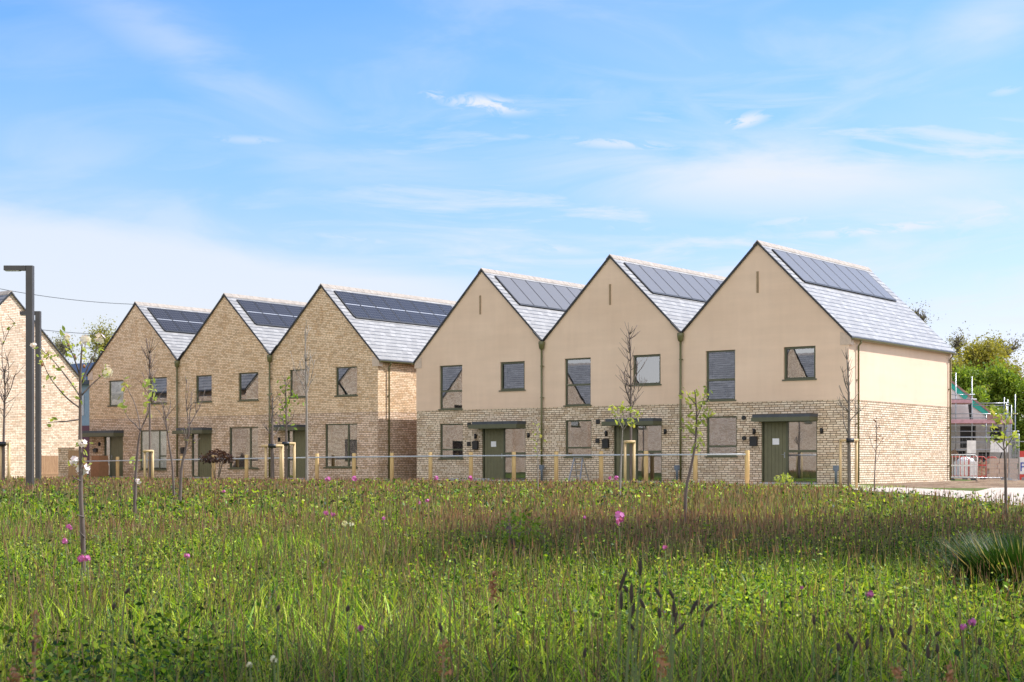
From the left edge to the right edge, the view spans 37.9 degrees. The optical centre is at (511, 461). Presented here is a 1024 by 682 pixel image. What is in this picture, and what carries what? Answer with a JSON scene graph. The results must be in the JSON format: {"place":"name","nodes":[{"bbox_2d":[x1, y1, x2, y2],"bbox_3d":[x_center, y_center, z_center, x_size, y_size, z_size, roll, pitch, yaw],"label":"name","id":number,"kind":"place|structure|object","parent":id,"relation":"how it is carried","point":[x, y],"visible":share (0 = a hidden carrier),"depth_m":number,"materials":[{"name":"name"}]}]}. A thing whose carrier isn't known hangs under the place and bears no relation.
{"place":"outdoors","nodes":[
{"label":"outdoors","id":0,"kind":"place"},
{"bbox_2d":[71,362,93,474],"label":"back house","id":1,"kind":"structure","parent":0,"point":[85,410],"depth_m":87.62,"materials":[{"name":"beige brick"}]},
{"bbox_2d":[25,476,909,489],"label":"verge grass","id":2,"kind":"structure","parent":0,"point":[853,486],"depth_m":48.03,"materials":[{"name":"green plant"}]},
{"bbox_2d":[0,475,1023,681],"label":"meadow ground","id":3,"kind":"structure","parent":0,"point":[387,613],"depth_m":7.51,"materials":[{"name":"green plant"}]},
{"bbox_2d":[0,442,9,483],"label":"tree stake","id":4,"kind":"object","parent":3,"relation":"on","point":[8,455],"visible":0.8,"depth_m":41.97,"materials":[{"name":"beige wood"}]},
{"bbox_2d":[0,314,23,480],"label":"sapling","id":5,"kind":"object","parent":3,"relation":"on","point":[5,394],"visible":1,"depth_m":41.95,"materials":[{"name":"brown plant"}]},
{"bbox_2d":[7,665,24,681],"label":"dock stalk","id":6,"kind":"object","parent":3,"relation":"on","point":[16,676],"visible":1,"depth_m":2.50,"materials":[{"name":"plant"}]},
{"bbox_2d":[4,265,33,490],"bbox_3d":[-10.857,-1.763,33.000,0.730,5.125,0.340,0,0,0],"label":"street lamp","id":7,"kind":"object","parent":3,"relation":"on","point":[29,269],"visible":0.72,"depth_m":32.92,"materials":[{"name":"grey metal"}]},
{"bbox_2d":[20,311,40,480],"bbox_3d":[-13.504,-1.712,42.000,0.670,5.024,0.340,0,0,0],"label":"street lamp","id":8,"kind":"object","parent":3,"relation":"on","point":[37,314],"visible":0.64,"depth_m":41.93,"materials":[{"name":"grey metal"}]},
{"bbox_2d":[26,609,42,681],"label":"dock stalk","id":9,"kind":"object","parent":3,"relation":"on","point":[36,640],"visible":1,"depth_m":2.70,"materials":[{"name":"plant"}]},
{"bbox_2d":[30,325,112,585],"bbox_3d":[-2.635,0.000,8.806,0.629,1.600,0.339,0,0,35],"label":"apple sapling","id":10,"kind":"object","parent":3,"relation":"on","point":[106,373],"visible":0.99,"depth_m":8.78,"materials":[{"name":"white plant"}]},
{"bbox_2d":[113,588,129,681],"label":"plantain stalk","id":11,"kind":"object","parent":3,"relation":"on","point":[127,590],"visible":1,"depth_m":2.70,"materials":[{"name":"green plant"}]},
{"bbox_2d":[117,376,156,515],"bbox_3d":[-4.758,-0.138,19.032,0.552,1.877,0.492,0,0,0],"label":"apple sapling","id":12,"kind":"object","parent":3,"relation":"on","point":[136,481],"visible":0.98,"depth_m":18.98,"materials":[{"name":"green plant"}]},
{"bbox_2d":[153,396,178,503],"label":"sapling","id":13,"kind":"object","parent":3,"relation":"on","point":[171,458],"visible":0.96,"depth_m":23.98,"materials":[{"name":"brown plant"}]},
{"bbox_2d":[178,377,204,510],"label":"sapling","id":14,"kind":"object","parent":3,"relation":"on","point":[181,467],"visible":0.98,"depth_m":21.99,"materials":[{"name":"brown plant"}]},
{"bbox_2d":[276,605,279,681],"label":"plantain stalk","id":15,"kind":"object","parent":3,"relation":"on","point":[277,608],"visible":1,"depth_m":2.60,"materials":[{"name":"green plant"}]},
{"bbox_2d":[290,320,314,480],"bbox_3d":[-5.475,-1.500,40.029,0.720,4.601,0.643,0,0,35],"label":"sapling","id":16,"kind":"object","parent":3,"relation":"on","point":[306,373],"visible":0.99,"depth_m":39.97,"materials":[{"name":"brown plant"}]},
{"bbox_2d":[433,637,456,681],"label":"dock stalk","id":17,"kind":"object","parent":3,"relation":"on","point":[444,646],"visible":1,"depth_m":2.50,"materials":[{"name":"plant"}]},
{"bbox_2d":[488,571,501,678],"bbox_3d":[-0.057,0.568,4.602,0.036,0.464,0.040,0,0,-24],"label":"dock stalk","id":18,"kind":"object","parent":3,"relation":"on","point":[493,585],"visible":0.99,"depth_m":4.60,"materials":[{"name":"plant"}]},
{"bbox_2d":[494,509,544,563],"bbox_3d":[0.051,0.571,10.504,0.374,0.464,0.351,0,0,0],"label":"meadow shrub","id":19,"kind":"object","parent":3,"relation":"on","point":[512,530],"visible":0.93,"depth_m":10.48,"materials":[{"name":"green plant"}]},
{"bbox_2d":[617,568,627,681],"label":"plantain stalk","id":20,"kind":"object","parent":3,"relation":"on","point":[623,579],"visible":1,"depth_m":2.80,"materials":[{"name":"green plant"}]},
{"bbox_2d":[608,401,642,494],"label":"sapling","id":21,"kind":"object","parent":3,"relation":"on","point":[622,407],"visible":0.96,"depth_m":25.98,"materials":[{"name":"green plant"}]},
{"bbox_2d":[625,582,633,681],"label":"plantain stalk","id":22,"kind":"object","parent":3,"relation":"on","point":[631,592],"visible":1,"depth_m":2.60,"materials":[{"name":"green plant"}]},
{"bbox_2d":[624,585,634,681],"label":"plantain stalk","id":23,"kind":"object","parent":3,"relation":"on","point":[625,589],"visible":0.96,"depth_m":2.70,"materials":[{"name":"green plant"}]},
{"bbox_2d":[630,559,641,681],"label":"plantain stalk","id":24,"kind":"object","parent":3,"relation":"on","point":[640,567],"visible":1,"depth_m":2.60,"materials":[{"name":"green plant"}]},
{"bbox_2d":[638,598,645,681],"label":"plantain stalk","id":25,"kind":"object","parent":3,"relation":"on","point":[642,603],"visible":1,"depth_m":2.70,"materials":[{"name":"green plant"}]},
{"bbox_2d":[653,642,670,681],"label":"dock stalk","id":26,"kind":"object","parent":3,"relation":"on","point":[661,660],"visible":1,"depth_m":2.50,"materials":[{"name":"plant"}]},
{"bbox_2d":[665,600,675,681],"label":"plantain stalk","id":27,"kind":"object","parent":3,"relation":"on","point":[673,608],"visible":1,"depth_m":2.70,"materials":[{"name":"green plant"}]},
{"bbox_2d":[690,600,697,681],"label":"plantain stalk","id":28,"kind":"object","parent":3,"relation":"on","point":[694,605],"visible":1,"depth_m":2.70,"materials":[{"name":"green plant"}]},
{"bbox_2d":[678,386,715,525],"bbox_3d":[1.714,0.048,13.876,0.568,1.504,0.335,0,0,-39],"label":"leafy sapling","id":29,"kind":"object","parent":3,"relation":"on","point":[696,424],"visible":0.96,"depth_m":13.89,"materials":[{"name":"green plant"}]},
{"bbox_2d":[697,603,712,681],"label":"plantain stalk","id":30,"kind":"object","parent":3,"relation":"on","point":[709,607],"visible":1,"depth_m":2.60,"materials":[{"name":"green plant"}]},
{"bbox_2d":[799,585,804,681],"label":"wildflower","id":31,"kind":"object","parent":3,"relation":"on","point":[801,587],"visible":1,"depth_m":4.38,"materials":[{"name":"pink plant"}]},
{"bbox_2d":[865,590,873,681],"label":"wildflower","id":32,"kind":"object","parent":3,"relation":"on","point":[870,593],"visible":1,"depth_m":4.17,"materials":[{"name":"pink plant"}]},
{"bbox_2d":[879,624,882,681],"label":"plantain stalk","id":33,"kind":"object","parent":3,"relation":"on","point":[881,628],"visible":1,"depth_m":2.70,"materials":[{"name":"green plant"}]},
{"bbox_2d":[890,660,903,681],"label":"dock stalk","id":34,"kind":"object","parent":3,"relation":"on","point":[895,670],"visible":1,"depth_m":2.40,"materials":[{"name":"plant"}]},
{"bbox_2d":[939,659,957,681],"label":"dock stalk","id":35,"kind":"object","parent":3,"relation":"on","point":[949,676],"visible":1,"depth_m":2.40,"materials":[{"name":"plant"}]},
{"bbox_2d":[906,528,1023,607],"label":"grass tussock","id":36,"kind":"object","parent":3,"relation":"on","point":[1007,551],"depth_m":7.52,"materials":[{"name":"green plant"}]},
{"bbox_2d":[967,618,976,681],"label":"wildflower","id":37,"kind":"object","parent":3,"relation":"on","point":[972,622],"visible":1,"depth_m":3.43,"materials":[{"name":"pink plant"}]},
{"bbox_2d":[982,404,1019,514],"bbox_3d":[5.770,0.055,17.494,0.517,1.491,0.437,0,0,0],"label":"sapling","id":38,"kind":"object","parent":3,"relation":"on","point":[998,422],"visible":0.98,"depth_m":17.48,"materials":[{"name":"green plant"}]},
{"bbox_2d":[0,0,1023,416],"label":"sky","id":39,"kind":"structure","parent":0,"point":[186,153],"materials":[{"name":"blue"}]},
{"bbox_2d":[83,475,1021,510],"bbox_3d":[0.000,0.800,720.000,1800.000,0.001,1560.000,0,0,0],"label":"ground","id":40,"kind":"structure","parent":0,"point":[970,489],"depth_m":43.96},
{"bbox_2d":[0,290,78,478],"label":"gabled house","id":41,"kind":"structure","parent":40,"relation":"on","point":[59,407],"depth_m":65.70,"materials":[{"name":"brick"}]},
{"bbox_2d":[41,456,58,479],"bbox_3d":[-18.788,0.280,60.500,0.050,1.000,1.100,0,0,25],"label":"board fence","id":42,"kind":"object","parent":40,"relation":"on","point":[49,466],"visible":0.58,"depth_m":60.52,"materials":[{"name":"brown wood"}]},
{"bbox_2d":[47,330,80,362],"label":"tree","id":43,"kind":"object","parent":40,"relation":"on","point":[60,346],"visible":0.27,"depth_m":118.83,"materials":[{"name":"green plant"}]},
{"bbox_2d":[58,448,78,476],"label":"garden wall","id":44,"kind":"structure","parent":40,"relation":"on","point":[62,461],"depth_m":62.12,"materials":[{"name":"brick"}]},
{"bbox_2d":[68,450,78,478],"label":"garden gate","id":45,"kind":"structure","parent":40,"relation":"on","point":[72,470],"depth_m":61.51,"materials":[{"name":"brown wood"}]},
{"bbox_2d":[80,314,116,362],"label":"tree","id":46,"kind":"object","parent":40,"relation":"on","point":[106,339],"visible":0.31,"depth_m":123.83,"materials":[{"name":"green plant"}]},
{"bbox_2d":[91,456,108,477],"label":"cardboard boxes","id":47,"kind":"object","parent":40,"relation":"on","point":[99,469],"visible":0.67,"depth_m":73.67,"materials":[{"name":"brown cardboard"}]},
{"bbox_2d":[82,301,212,477],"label":"gabled house","id":48,"kind":"structure","parent":40,"relation":"on","point":[112,433],"depth_m":73.59,"materials":[{"name":"brown brick"}]},
{"bbox_2d":[107,380,122,406],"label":"window","id":49,"kind":"structure","parent":48,"relation":"in","point":[115,386],"depth_m":74.46,"materials":[{"name":"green glass"}]},
{"bbox_2d":[111,437,122,475],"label":"door","id":50,"kind":"structure","parent":48,"relation":"in","point":[116,442],"depth_m":74.37,"materials":[{"name":"wood"}]},
{"bbox_2d":[138,430,166,469],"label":"window","id":51,"kind":"structure","parent":48,"relation":"in","point":[158,437],"depth_m":72.63,"materials":[{"name":"grey glass"}]},
{"bbox_2d":[150,377,167,404],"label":"window","id":52,"kind":"structure","parent":48,"relation":"in","point":[160,382],"depth_m":73.86,"materials":[{"name":"green glass"}]},
{"bbox_2d":[143,450,153,477],"bbox_3d":[-12.177,0.218,49.966,0.349,1.204,0.152,0,0,0],"label":"tree stake","id":53,"kind":"object","parent":40,"relation":"on","point":[152,461],"visible":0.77,"depth_m":49.98,"materials":[{"name":"beige wood"}]},
{"bbox_2d":[135,335,167,481],"bbox_3d":[-12.122,-1.723,50.132,0.964,5.046,0.832,0,0,17],"label":"sapling","id":54,"kind":"object","parent":40,"relation":"on","point":[149,357],"visible":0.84,"depth_m":49.99,"materials":[{"name":"brown plant"}]},
{"bbox_2d":[199,449,234,478],"bbox_3d":[-9.300,0.199,47.000,1.115,1.208,1.109,0,0,0],"label":"copper shrub","id":55,"kind":"object","parent":40,"relation":"on","point":[224,456],"visible":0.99,"depth_m":46.88,"materials":[{"name":"brown plant"}]},
{"bbox_2d":[171,293,306,478],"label":"gabled house","id":56,"kind":"structure","parent":40,"relation":"on","point":[222,362],"depth_m":69.71,"materials":[{"name":"brown brick"}]},
{"bbox_2d":[194,375,211,402],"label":"window","id":57,"kind":"structure","parent":56,"relation":"in","point":[204,382],"depth_m":71.68,"materials":[{"name":"green glass"}]},
{"bbox_2d":[199,434,211,476],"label":"door","id":58,"kind":"structure","parent":56,"relation":"in","point":[205,441],"depth_m":70.38,"materials":[{"name":"wood"}]},
{"bbox_2d":[228,427,258,468],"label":"window","id":59,"kind":"structure","parent":56,"relation":"in","point":[243,440],"depth_m":70.46,"materials":[{"name":"green glass"}]},
{"bbox_2d":[237,372,258,401],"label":"window","id":60,"kind":"structure","parent":56,"relation":"in","point":[248,382],"depth_m":69.95,"materials":[{"name":"green glass"}]},
{"bbox_2d":[261,390,280,479],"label":"sapling","id":61,"kind":"object","parent":40,"relation":"on","point":[272,449],"visible":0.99,"depth_m":43.97,"materials":[{"name":"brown plant"}]},
{"bbox_2d":[261,444,283,480],"bbox_3d":[-7.059,0.154,43.941,0.647,1.332,0.202,0,0,0],"label":"tree stake","id":62,"kind":"object","parent":40,"relation":"on","point":[265,457],"visible":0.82,"depth_m":43.96,"materials":[{"name":"wood"}]},
{"bbox_2d":[278,442,295,480],"bbox_3d":[-6.943,0.109,45.941,0.538,1.422,0.202,0,0,0],"label":"tree stake","id":63,"kind":"object","parent":40,"relation":"on","point":[294,453],"visible":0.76,"depth_m":45.96,"materials":[{"name":"beige wood"}]},
{"bbox_2d":[274,373,305,478],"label":"sapling","id":64,"kind":"object","parent":40,"relation":"on","point":[285,426],"visible":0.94,"depth_m":45.96,"materials":[{"name":"green plant"}]},
{"bbox_2d":[263,283,456,479],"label":"gabled house","id":65,"kind":"structure","parent":40,"relation":"on","point":[366,346],"depth_m":65.51,"materials":[{"name":"brown brick"}]},
{"bbox_2d":[288,369,304,397],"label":"window","id":66,"kind":"structure","parent":65,"relation":"in","point":[297,388],"depth_m":67.83,"materials":[{"name":"glass"}]},
{"bbox_2d":[294,431,305,477],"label":"door","id":67,"kind":"structure","parent":65,"relation":"in","point":[299,436],"depth_m":66.49,"materials":[{"name":"wood"}]},
{"bbox_2d":[323,423,357,467],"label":"window","id":68,"kind":"structure","parent":65,"relation":"in","point":[341,439],"depth_m":66.79,"materials":[{"name":"clear glass"}]},
{"bbox_2d":[334,366,357,396],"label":"window","id":69,"kind":"structure","parent":65,"relation":"in","point":[346,376],"depth_m":66.27,"materials":[{"name":"glass"}]},
{"bbox_2d":[84,450,749,483],"bbox_3d":[-9.282,0.242,62.998,43.321,1.216,0.220,0,0,37],"label":"rail fence","id":70,"kind":"object","parent":40,"relation":"on","point":[645,455],"visible":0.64,"depth_m":57.05,"materials":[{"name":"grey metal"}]},
{"bbox_2d":[411,268,584,481],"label":"gabled house","id":71,"kind":"structure","parent":40,"relation":"on","point":[476,363],"depth_m":61.18,"materials":[{"name":"beige brick"}]},
{"bbox_2d":[438,365,462,409],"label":"window","id":72,"kind":"structure","parent":71,"relation":"in","point":[451,376],"depth_m":63.60,"materials":[{"name":"green glass"}]},
{"bbox_2d":[438,423,463,458],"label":"window","id":73,"kind":"structure","parent":71,"relation":"in","point":[451,434],"depth_m":63.60,"materials":[{"name":"glass"}]},
{"bbox_2d":[485,429,502,479],"bbox_3d":[-0.741,-0.294,60.607,0.948,2.068,0.089,0,0,37],"label":"door","id":74,"kind":"structure","parent":71,"relation":"in","point":[493,437],"depth_m":60.58,"materials":[{"name":"wood"}]},
{"bbox_2d":[499,361,525,391],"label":"window","id":75,"kind":"structure","parent":71,"relation":"in","point":[512,373],"depth_m":61.61,"materials":[{"name":"glass"}]},
{"bbox_2d":[568,457,588,481],"bbox_3d":[2.550,0.328,56.901,0.585,0.956,0.646,0,0,37],"label":"stepladder","id":76,"kind":"object","parent":40,"relation":"on","point":[580,475],"visible":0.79,"depth_m":56.86,"materials":[{"name":"metal"}]},
{"bbox_2d":[532,254,725,482],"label":"gabled house","id":77,"kind":"structure","parent":40,"relation":"on","point":[582,356],"depth_m":57.40,"materials":[{"name":"beige paint"}]},
{"bbox_2d":[563,358,591,406],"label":"window","id":78,"kind":"structure","parent":77,"relation":"in","point":[578,370],"depth_m":59.86,"materials":[{"name":"glass"}]},
{"bbox_2d":[563,420,592,457],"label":"window","id":79,"kind":"structure","parent":77,"relation":"in","point":[578,432],"depth_m":59.84,"materials":[{"name":"clear glass"}]},
{"bbox_2d":[616,426,634,480],"bbox_3d":[4.344,-0.303,56.733,0.878,2.085,0.040,0,0,37],"label":"door","id":80,"kind":"structure","parent":77,"relation":"in","point":[626,432],"depth_m":56.78,"materials":[{"name":"wood"}]},
{"bbox_2d":[632,354,661,385],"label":"window","id":81,"kind":"structure","parent":77,"relation":"in","point":[649,373],"depth_m":58.02,"materials":[{"name":"glass"}]},
{"bbox_2d":[624,440,634,481],"bbox_3d":[3.310,0.116,41.966,0.332,1.409,0.152,0,0,0],"label":"tree stake","id":82,"kind":"object","parent":40,"relation":"on","point":[625,456],"visible":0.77,"depth_m":41.96,"materials":[{"name":"beige wood"}]},
{"bbox_2d":[616,324,647,482],"bbox_3d":[3.359,-1.566,42.009,0.939,4.732,0.670,0,0,0],"label":"sapling","id":83,"kind":"object","parent":40,"relation":"on","point":[630,390],"visible":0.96,"depth_m":41.94,"materials":[{"name":"brown plant"}]},
{"bbox_2d":[774,472,793,486],"bbox_3d":[6.199,0.523,34.000,0.481,0.559,0.426,0,0,0],"label":"meadow weed","id":84,"kind":"object","parent":40,"relation":"on","point":[782,479],"visible":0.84,"depth_m":33.95,"materials":[{"name":"green plant"}]},
{"bbox_2d":[670,240,956,484],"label":"gabled house","id":85,"kind":"structure","parent":40,"relation":"on","point":[768,334],"depth_m":53.69,"materials":[{"name":"beige brick"}]},
{"bbox_2d":[704,350,735,401],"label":"window","id":86,"kind":"structure","parent":85,"relation":"in","point":[720,364],"depth_m":56.32,"materials":[{"name":"grey glass"}]},
{"bbox_2d":[704,416,737,456],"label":"window","id":87,"kind":"structure","parent":85,"relation":"in","point":[721,430],"depth_m":56.22,"materials":[{"name":"clear glass"}]},
{"bbox_2d":[764,422,785,481],"bbox_3d":[9.328,-0.327,52.882,0.865,2.133,0.089,0,0,37],"label":"door","id":88,"kind":"structure","parent":85,"relation":"in","point":[774,432],"depth_m":52.90,"materials":[{"name":"wood"}]},
{"bbox_2d":[782,346,816,380],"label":"window","id":89,"kind":"structure","parent":85,"relation":"in","point":[800,362],"depth_m":54.41,"materials":[{"name":"glass"}]},
{"bbox_2d":[839,438,858,487],"bbox_3d":[9.923,0.070,43.941,0.558,1.499,0.202,0,0,0],"label":"tree stake","id":90,"kind":"object","parent":40,"relation":"on","point":[856,457],"visible":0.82,"depth_m":43.97,"materials":[{"name":"wood"}]},
{"bbox_2d":[836,348,866,486],"bbox_3d":[9.907,-1.298,44.099,1.050,4.198,0.616,0,0,-28],"label":"sapling","id":91,"kind":"object","parent":40,"relation":"on","point":[849,444],"visible":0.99,"depth_m":43.99,"materials":[{"name":"brown plant"}]},
{"bbox_2d":[866,417,882,490],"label":"sapling","id":92,"kind":"object","parent":40,"relation":"on","point":[876,427],"visible":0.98,"depth_m":39.97,"materials":[{"name":"brown plant"}]},
{"bbox_2d":[951,454,977,479],"bbox_3d":[19.047,0.251,63.000,1.239,1.099,0.600,0,0,0],"label":"pedestrian barrier","id":93,"kind":"object","parent":40,"relation":"on","point":[966,465],"visible":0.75,"depth_m":62.99,"materials":[{"name":"white metal"}]},
{"bbox_2d":[947,331,1018,408],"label":"tree","id":94,"kind":"object","parent":40,"relation":"on","point":[987,351],"visible":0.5,"depth_m":102.79,"materials":[{"name":"green plant"}]},
{"bbox_2d":[978,329,1023,387],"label":"tree","id":95,"kind":"object","parent":40,"relation":"on","point":[1013,347],"visible":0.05,"depth_m":116.80,"materials":[{"name":"green plant"}]},
{"bbox_2d":[847,485,1023,504],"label":"curved path","id":96,"kind":"structure","parent":0,"point":[1015,491],"depth_m":38.99,"materials":[{"name":"beige concrete"}]},
{"bbox_2d":[869,480,1023,487],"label":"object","id":97,"kind":"structure","parent":0,"point":[981,484],"depth_m":46.47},
{"bbox_2d":[886,478,1023,483],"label":"site ground","id":98,"kind":"structure","parent":0,"point":[976,478],"depth_m":65.43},
{"bbox_2d":[941,321,973,359],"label":"tree","id":99,"kind":"object","parent":98,"relation":"on","point":[957,342],"visible":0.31,"depth_m":111.18,"materials":[{"name":"green plant"}]},
{"bbox_2d":[951,347,975,381],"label":"tree","id":100,"kind":"object","parent":98,"relation":"on","point":[960,362],"visible":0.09,"depth_m":99.46,"materials":[{"name":"green plant"}]},
{"bbox_2d":[955,457,976,475],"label":"builders bag","id":101,"kind":"object","parent":98,"relation":"on","point":[971,468],"visible":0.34,"depth_m":71.55,"materials":[{"name":"white fabric"}]},
{"bbox_2d":[951,360,982,392],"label":"tree","id":102,"kind":"object","parent":98,"relation":"on","point":[963,378],"visible":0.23,"depth_m":96.99,"materials":[{"name":"green plant"}]},
{"bbox_2d":[951,449,987,475],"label":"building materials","id":103,"kind":"object","parent":98,"relation":"on","point":[981,470],"visible":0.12,"depth_m":76.85,"materials":[{"name":"orange plastic"}]},
{"bbox_2d":[951,437,1007,479],"bbox_3d":[18.197,-0.092,60.000,3.609,1.784,0.660,0,0,0],"label":"site fence panel","id":104,"kind":"object","parent":98,"relation":"on","point":[971,446],"visible":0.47,"depth_m":59.98,"materials":[{"name":"metal"}]},
{"bbox_2d":[951,380,1010,463],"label":"unfinished house","id":105,"kind":"structure","parent":98,"relation":"on","point":[975,409],"depth_m":80.00,"materials":[{"name":"grey concrete"}]},
{"bbox_2d":[951,373,1023,463],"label":"scaffold","id":106,"kind":"object","parent":98,"relation":"on","point":[994,446],"visible":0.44,"depth_m":78.55,"materials":[{"name":"metal"}]},
{"bbox_2d":[966,381,1008,418],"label":"tree","id":107,"kind":"object","parent":98,"relation":"on","point":[979,395],"visible":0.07,"depth_m":92.22,"materials":[{"name":"green plant"}]},
{"bbox_2d":[970,356,1023,463],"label":"tree","id":108,"kind":"object","parent":98,"relation":"on","point":[1005,382],"visible":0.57,"depth_m":96.94,"materials":[{"name":"green plant"}]},
{"bbox_2d":[985,459,1016,478],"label":"block stack","id":109,"kind":"object","parent":98,"relation":"on","point":[995,470],"visible":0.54,"depth_m":68.00,"materials":[{"name":"pink stone"}]},
{"bbox_2d":[982,331,1023,395],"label":"tree","id":110,"kind":"object","parent":98,"relation":"on","point":[1007,360],"visible":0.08,"depth_m":112.47,"materials":[{"name":"green plant"}]},
{"bbox_2d":[1008,433,1019,480],"bbox_3d":[17.403,-0.070,51.750,0.660,1.740,4.888,0,0,14],"label":"site fence panel","id":111,"kind":"object","parent":98,"relation":"on","point":[1011,464],"visible":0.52,"depth_m":52.25,"materials":[{"name":"metal"}]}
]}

